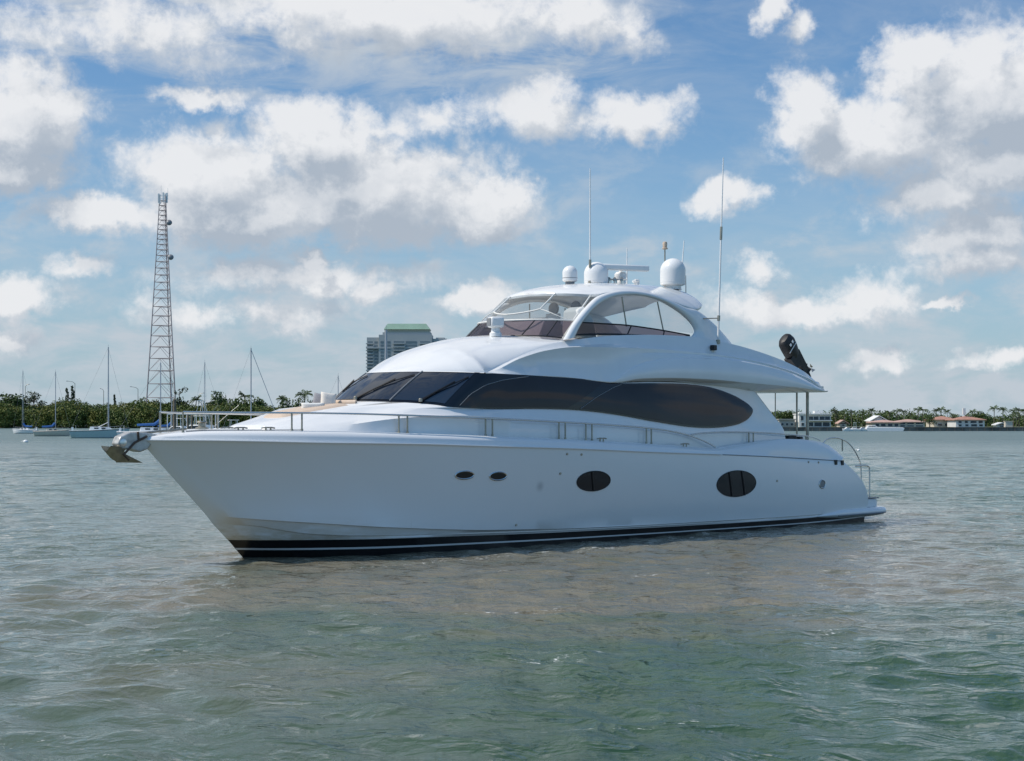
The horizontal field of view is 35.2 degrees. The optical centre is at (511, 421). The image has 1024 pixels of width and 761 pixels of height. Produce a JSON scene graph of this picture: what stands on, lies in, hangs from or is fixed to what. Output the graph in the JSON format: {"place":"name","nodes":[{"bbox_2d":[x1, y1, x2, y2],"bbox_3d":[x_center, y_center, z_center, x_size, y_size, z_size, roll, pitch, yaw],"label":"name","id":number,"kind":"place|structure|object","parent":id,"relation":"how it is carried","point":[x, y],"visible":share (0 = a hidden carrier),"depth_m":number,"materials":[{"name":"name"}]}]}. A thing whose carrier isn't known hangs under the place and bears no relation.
{"place":"outdoors","nodes":[
{"label":"outdoors","id":0,"kind":"place"},
{"bbox_2d":[3,426,219,427],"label":"mangrove shore","id":1,"kind":"structure","parent":0,"point":[85,427],"depth_m":839.64,"materials":[{"name":"green plant"}]},
{"bbox_2d":[0,393,21,406],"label":"broadleaf tree","id":2,"kind":"object","parent":1,"relation":"on","point":[5,399],"visible":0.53,"depth_m":858.83,"materials":[{"name":"green plant"}]},
{"bbox_2d":[9,394,30,407],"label":"broadleaf tree","id":3,"kind":"object","parent":1,"relation":"on","point":[23,401],"visible":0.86,"depth_m":860.23,"materials":[{"name":"green plant"}]},
{"bbox_2d":[23,391,46,406],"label":"casuarina tree","id":4,"kind":"object","parent":1,"relation":"on","point":[33,398],"visible":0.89,"depth_m":861.79,"materials":[{"name":"green plant"}]},
{"bbox_2d":[65,388,68,401],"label":"pine tree","id":5,"kind":"object","parent":1,"relation":"on","point":[67,392],"visible":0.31,"depth_m":899.76,"materials":[{"name":"green plant"}]},
{"bbox_2d":[69,385,74,402],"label":"pine tree","id":6,"kind":"object","parent":1,"relation":"on","point":[72,394],"visible":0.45,"depth_m":899.65,"materials":[{"name":"green plant"}]},
{"bbox_2d":[0,397,303,427],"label":"mangrove thicket","id":7,"kind":"object","parent":1,"relation":"on","point":[93,415],"visible":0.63,"depth_m":840.17,"materials":[{"name":"green plant"}]},
{"bbox_2d":[144,192,175,426],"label":"lattice tower","id":8,"kind":"structure","parent":1,"relation":"on","point":[165,229],"depth_m":870.01,"materials":[{"name":"metal"}]},
{"bbox_2d":[165,386,191,408],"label":"casuarina tree","id":9,"kind":"object","parent":1,"relation":"on","point":[179,402],"visible":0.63,"depth_m":861.91,"materials":[{"name":"green plant"}]},
{"bbox_2d":[189,395,203,405],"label":"palm tree","id":10,"kind":"object","parent":1,"relation":"on","point":[195,398],"visible":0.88,"depth_m":861.53,"materials":[{"name":"green plant"}]},
{"bbox_2d":[207,391,226,406],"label":"broadleaf tree","id":11,"kind":"object","parent":1,"relation":"on","point":[219,399],"visible":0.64,"depth_m":859.37,"materials":[{"name":"green plant"}]},
{"bbox_2d":[229,398,245,407],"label":"broadleaf tree","id":12,"kind":"object","parent":1,"relation":"on","point":[235,403],"visible":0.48,"depth_m":858.62,"materials":[{"name":"green plant"}]},
{"bbox_2d":[237,391,253,403],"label":"palm tree","id":13,"kind":"object","parent":1,"relation":"on","point":[244,396],"visible":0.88,"depth_m":861.24,"materials":[{"name":"green plant"}]},
{"bbox_2d":[248,397,267,407],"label":"broadleaf tree","id":14,"kind":"object","parent":1,"relation":"on","point":[259,402],"visible":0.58,"depth_m":860.69,"materials":[{"name":"green plant"}]},
{"bbox_2d":[276,395,287,407],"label":"palm tree","id":15,"kind":"object","parent":1,"relation":"on","point":[281,397],"visible":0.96,"depth_m":861.33,"materials":[{"name":"green plant"}]},
{"bbox_2d":[279,398,302,407],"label":"broadleaf tree","id":16,"kind":"object","parent":1,"relation":"on","point":[296,404],"visible":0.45,"depth_m":861.33,"materials":[{"name":"green plant"}]},
{"bbox_2d":[294,390,312,402],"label":"palm tree","id":17,"kind":"object","parent":1,"relation":"on","point":[304,394],"visible":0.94,"depth_m":862.24,"materials":[{"name":"green plant"}]},
{"bbox_2d":[366,324,445,371],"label":"apartment tower","id":18,"kind":"structure","parent":0,"point":[402,338],"depth_m":1498.00,"materials":[{"name":"beige concrete"}]},
{"bbox_2d":[0,425,1023,760],"bbox_3d":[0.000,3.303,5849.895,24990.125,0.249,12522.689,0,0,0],"label":"water","id":19,"kind":"structure","parent":0,"point":[148,611],"depth_m":25.20,"materials":[{"name":"teal liquid"}]},
{"bbox_2d":[12,373,38,433],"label":"sailboat","id":20,"kind":"object","parent":19,"relation":"on","point":[24,430],"visible":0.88,"depth_m":454.29,"materials":[{"name":"grey plastic"}]},
{"bbox_2d":[33,370,70,435],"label":"sailboat","id":21,"kind":"object","parent":19,"relation":"on","point":[53,432],"visible":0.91,"depth_m":375.41,"materials":[{"name":"grey plastic"}]},
{"bbox_2d":[69,347,129,437],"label":"sailboat","id":22,"kind":"object","parent":19,"relation":"on","point":[101,432],"visible":0.78,"depth_m":330.58,"materials":[{"name":"blue paint"}]},
{"bbox_2d":[117,360,181,434],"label":"sailboat","id":23,"kind":"object","parent":19,"relation":"on","point":[142,429],"visible":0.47,"depth_m":295.56,"materials":[{"name":"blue plastic"}]},
{"bbox_2d":[154,379,185,429],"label":"sailboat","id":24,"kind":"object","parent":19,"relation":"on","point":[169,424],"visible":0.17,"depth_m":392.20,"materials":[{"name":"grey plastic"}]},
{"bbox_2d":[173,399,175,428],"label":"piling","id":25,"kind":"object","parent":19,"relation":"in","point":[174,415],"visible":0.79,"depth_m":254.79,"materials":[{"name":"wood"}]},
{"bbox_2d":[164,418,186,428],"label":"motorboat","id":26,"kind":"object","parent":19,"relation":"on","point":[171,427],"visible":0.22,"depth_m":329.05,"materials":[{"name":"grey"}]},
{"bbox_2d":[187,414,188,428],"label":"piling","id":27,"kind":"object","parent":19,"relation":"in","point":[187,421],"visible":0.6,"depth_m":249.87,"materials":[{"name":"wood"}]},
{"bbox_2d":[167,414,218,428],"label":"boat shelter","id":28,"kind":"object","parent":19,"relation":"on","point":[196,418],"visible":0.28,"depth_m":350.03,"materials":[{"name":"white"}]},
{"bbox_2d":[194,362,216,422],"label":"sailboat","id":29,"kind":"object","parent":19,"relation":"on","point":[204,390],"visible":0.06,"depth_m":340.19,"materials":[{"name":"grey plastic"}]},
{"bbox_2d":[176,400,238,428],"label":"motorboat","id":30,"kind":"object","parent":19,"relation":"on","point":[208,426],"visible":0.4,"depth_m":284.26,"materials":[{"name":"grey"}]},
{"bbox_2d":[224,348,274,423],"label":"sailboat","id":31,"kind":"object","parent":19,"relation":"on","point":[251,352],"visible":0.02,"depth_m":299.94,"materials":[{"name":"grey metal"}]},
{"bbox_2d":[102,158,886,557],"bbox_3d":[0.892,-1.870,47.175,28.830,12.421,6.213,0,0,-45],"label":"motor yacht","id":32,"kind":"object","parent":19,"relation":"on","point":[584,420],"visible":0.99,"depth_m":43.67,"materials":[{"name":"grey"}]},
{"bbox_2d":[301,403,324,407],"bbox_3d":[-5.059,-0.400,41.055,0.620,0.170,0.200,0,0,-5],"label":"pillow","id":33,"kind":"object","parent":32,"relation":"on","point":[305,405],"visible":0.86,"depth_m":40.96,"materials":[{"name":"white fabric"}]},
{"bbox_2d":[312,392,320,402],"bbox_3d":[-4.967,-0.560,41.995,0.440,0.360,0.160,10,-19,5],"label":"pillow","id":34,"kind":"object","parent":32,"relation":"on","point":[317,398],"visible":0.41,"depth_m":41.94,"materials":[{"name":"grey fabric"}]},
{"bbox_2d":[321,392,336,403],"bbox_3d":[-4.733,-0.530,41.578,0.420,0.460,0.200,9,-18,-20],"label":"pillow","id":35,"kind":"object","parent":32,"relation":"on","point":[328,398],"visible":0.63,"depth_m":41.51,"materials":[{"name":"beige fabric"}]},
{"bbox_2d":[779,334,814,376],"bbox_3d":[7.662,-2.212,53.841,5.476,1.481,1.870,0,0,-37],"label":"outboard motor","id":36,"kind":"object","parent":32,"relation":"on","point":[790,350],"visible":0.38,"depth_m":54.08,"materials":[{"name":"black"}]},
{"bbox_2d":[842,427,852,430],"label":"motorboat","id":37,"kind":"object","parent":19,"relation":"on","point":[846,429],"visible":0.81,"depth_m":569.48,"materials":[{"name":"grey"}]},
{"bbox_2d":[848,422,860,430],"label":"motorboat","id":38,"kind":"object","parent":19,"relation":"on","point":[854,428],"visible":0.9,"depth_m":571.37,"materials":[{"name":"grey plastic"}]},
{"bbox_2d":[865,425,904,430],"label":"covered boat","id":39,"kind":"object","parent":19,"relation":"on","point":[872,428],"visible":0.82,"depth_m":572.60,"materials":[{"name":"grey plastic"}]},
{"bbox_2d":[0,0,1023,417],"label":"sky","id":40,"kind":"structure","parent":0,"point":[333,173],"materials":[{"name":"blue"}]},
{"bbox_2d":[831,426,1023,426],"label":"shore","id":41,"kind":"structure","parent":0,"point":[925,426],"depth_m":654.97,"materials":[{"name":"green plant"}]},
{"bbox_2d":[774,410,787,418],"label":"broadleaf tree","id":42,"kind":"object","parent":41,"relation":"on","point":[779,416],"visible":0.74,"depth_m":653.97,"materials":[{"name":"green plant"}]},
{"bbox_2d":[777,419,795,426],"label":"house","id":43,"kind":"structure","parent":41,"relation":"on","point":[787,422],"depth_m":602.00,"materials":[{"name":"white"}]},
{"bbox_2d":[782,410,793,418],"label":"broadleaf tree","id":44,"kind":"object","parent":41,"relation":"on","point":[789,414],"visible":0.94,"depth_m":653.75,"materials":[{"name":"green plant"}]},
{"bbox_2d":[793,411,831,426],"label":"modern house","id":45,"kind":"structure","parent":41,"relation":"on","point":[820,420],"depth_m":599.91,"materials":[{"name":"white"}]},
{"bbox_2d":[809,416,818,419],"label":"window","id":46,"kind":"structure","parent":45,"relation":"in","point":[810,417],"depth_m":599.86,"materials":[{"name":"black glass"}]},
{"bbox_2d":[814,422,821,426],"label":"window","id":47,"kind":"structure","parent":45,"relation":"in","point":[816,424],"depth_m":599.86,"materials":[{"name":"black"}]},
{"bbox_2d":[819,416,829,419],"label":"window","id":48,"kind":"structure","parent":45,"relation":"in","point":[820,417],"depth_m":599.86,"materials":[{"name":"blue"}]},
{"bbox_2d":[823,422,829,426],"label":"window","id":49,"kind":"structure","parent":45,"relation":"in","point":[825,424],"depth_m":599.86,"materials":[{"name":"black"}]},
{"bbox_2d":[831,407,839,426],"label":"casuarina tree","id":50,"kind":"object","parent":41,"relation":"on","point":[835,412],"visible":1,"depth_m":650.02,"materials":[{"name":"green plant"}]},
{"bbox_2d":[835,420,848,426],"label":"cream house","id":51,"kind":"structure","parent":41,"relation":"on","point":[841,423],"depth_m":612.00,"materials":[{"name":"pink tile"}]},
{"bbox_2d":[840,409,848,419],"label":"palm tree","id":52,"kind":"object","parent":41,"relation":"on","point":[844,411],"visible":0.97,"depth_m":640.01,"materials":[{"name":"green plant"}]},
{"bbox_2d":[846,410,856,426],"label":"palm tree","id":53,"kind":"object","parent":41,"relation":"on","point":[851,415],"visible":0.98,"depth_m":644.89,"materials":[{"name":"green plant"}]},
{"bbox_2d":[858,410,866,426],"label":"palm tree","id":54,"kind":"object","parent":41,"relation":"on","point":[863,411],"visible":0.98,"depth_m":639.86,"materials":[{"name":"green plant"}]},
{"bbox_2d":[864,415,886,421],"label":"gabled house","id":55,"kind":"structure","parent":41,"relation":"on","point":[878,417],"depth_m":612.06,"materials":[{"name":"white"}]},
{"bbox_2d":[866,420,902,426],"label":"pink roofed bungalow","id":56,"kind":"object","parent":41,"relation":"on","point":[882,423],"visible":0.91,"depth_m":596.91,"materials":[{"name":"tile"}]},
{"bbox_2d":[772,408,1023,425],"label":"shore woodland","id":57,"kind":"object","parent":41,"relation":"on","point":[898,416],"visible":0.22,"depth_m":671.13,"materials":[{"name":"green plant"}]},
{"bbox_2d":[783,427,1023,430],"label":"seawall","id":58,"kind":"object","parent":41,"relation":"on","point":[920,428],"visible":0.42,"depth_m":581.50,"materials":[{"name":"concrete"}]},
{"bbox_2d":[897,419,924,426],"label":"cream house","id":59,"kind":"structure","parent":41,"relation":"on","point":[910,423],"depth_m":599.91,"materials":[{"name":"pink tile"}]},
{"bbox_2d":[913,406,923,415],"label":"palm tree","id":60,"kind":"object","parent":41,"relation":"on","point":[919,408],"visible":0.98,"depth_m":639.95,"materials":[{"name":"green plant"}]},
{"bbox_2d":[921,414,936,426],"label":"broadleaf tree","id":61,"kind":"object","parent":41,"relation":"on","point":[929,419],"visible":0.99,"depth_m":587.39,"materials":[{"name":"green plant"}]},
{"bbox_2d":[926,416,950,426],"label":"terracotta house","id":62,"kind":"structure","parent":41,"relation":"on","point":[941,421],"depth_m":618.00,"materials":[{"name":"tile"}]},
{"bbox_2d":[946,408,986,426],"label":"white villa","id":63,"kind":"object","parent":41,"relation":"on","point":[965,421],"visible":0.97,"depth_m":604.00,"materials":[{"name":"paint"}]},
{"bbox_2d":[973,411,984,418],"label":"broadleaf tree","id":64,"kind":"object","parent":41,"relation":"on","point":[979,413],"visible":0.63,"depth_m":640.58,"materials":[{"name":"green plant"}]},
{"bbox_2d":[980,413,994,426],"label":"broadleaf tree","id":65,"kind":"object","parent":41,"relation":"on","point":[989,418],"visible":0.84,"depth_m":638.62,"materials":[{"name":"green plant"}]},
{"bbox_2d":[988,405,999,422],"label":"palm tree","id":66,"kind":"object","parent":41,"relation":"on","point":[994,408],"visible":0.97,"depth_m":621.92,"materials":[{"name":"green plant"}]},
{"bbox_2d":[991,422,1003,426],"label":"boathouse","id":67,"kind":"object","parent":41,"relation":"on","point":[999,424],"visible":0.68,"depth_m":592.00,"materials":[{"name":"white"}]},
{"bbox_2d":[997,407,1008,421],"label":"palm tree","id":68,"kind":"object","parent":41,"relation":"on","point":[1004,409],"visible":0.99,"depth_m":621.95,"materials":[{"name":"green plant"}]},
{"bbox_2d":[1003,421,1012,426],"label":"dock hut","id":69,"kind":"object","parent":41,"relation":"on","point":[1008,423],"visible":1,"depth_m":585.20,"materials":[{"name":"white"}]},
{"bbox_2d":[1009,408,1018,426],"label":"palm tree","id":70,"kind":"object","parent":41,"relation":"on","point":[1014,410],"visible":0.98,"depth_m":619.91,"materials":[{"name":"green plant"}]}
]}

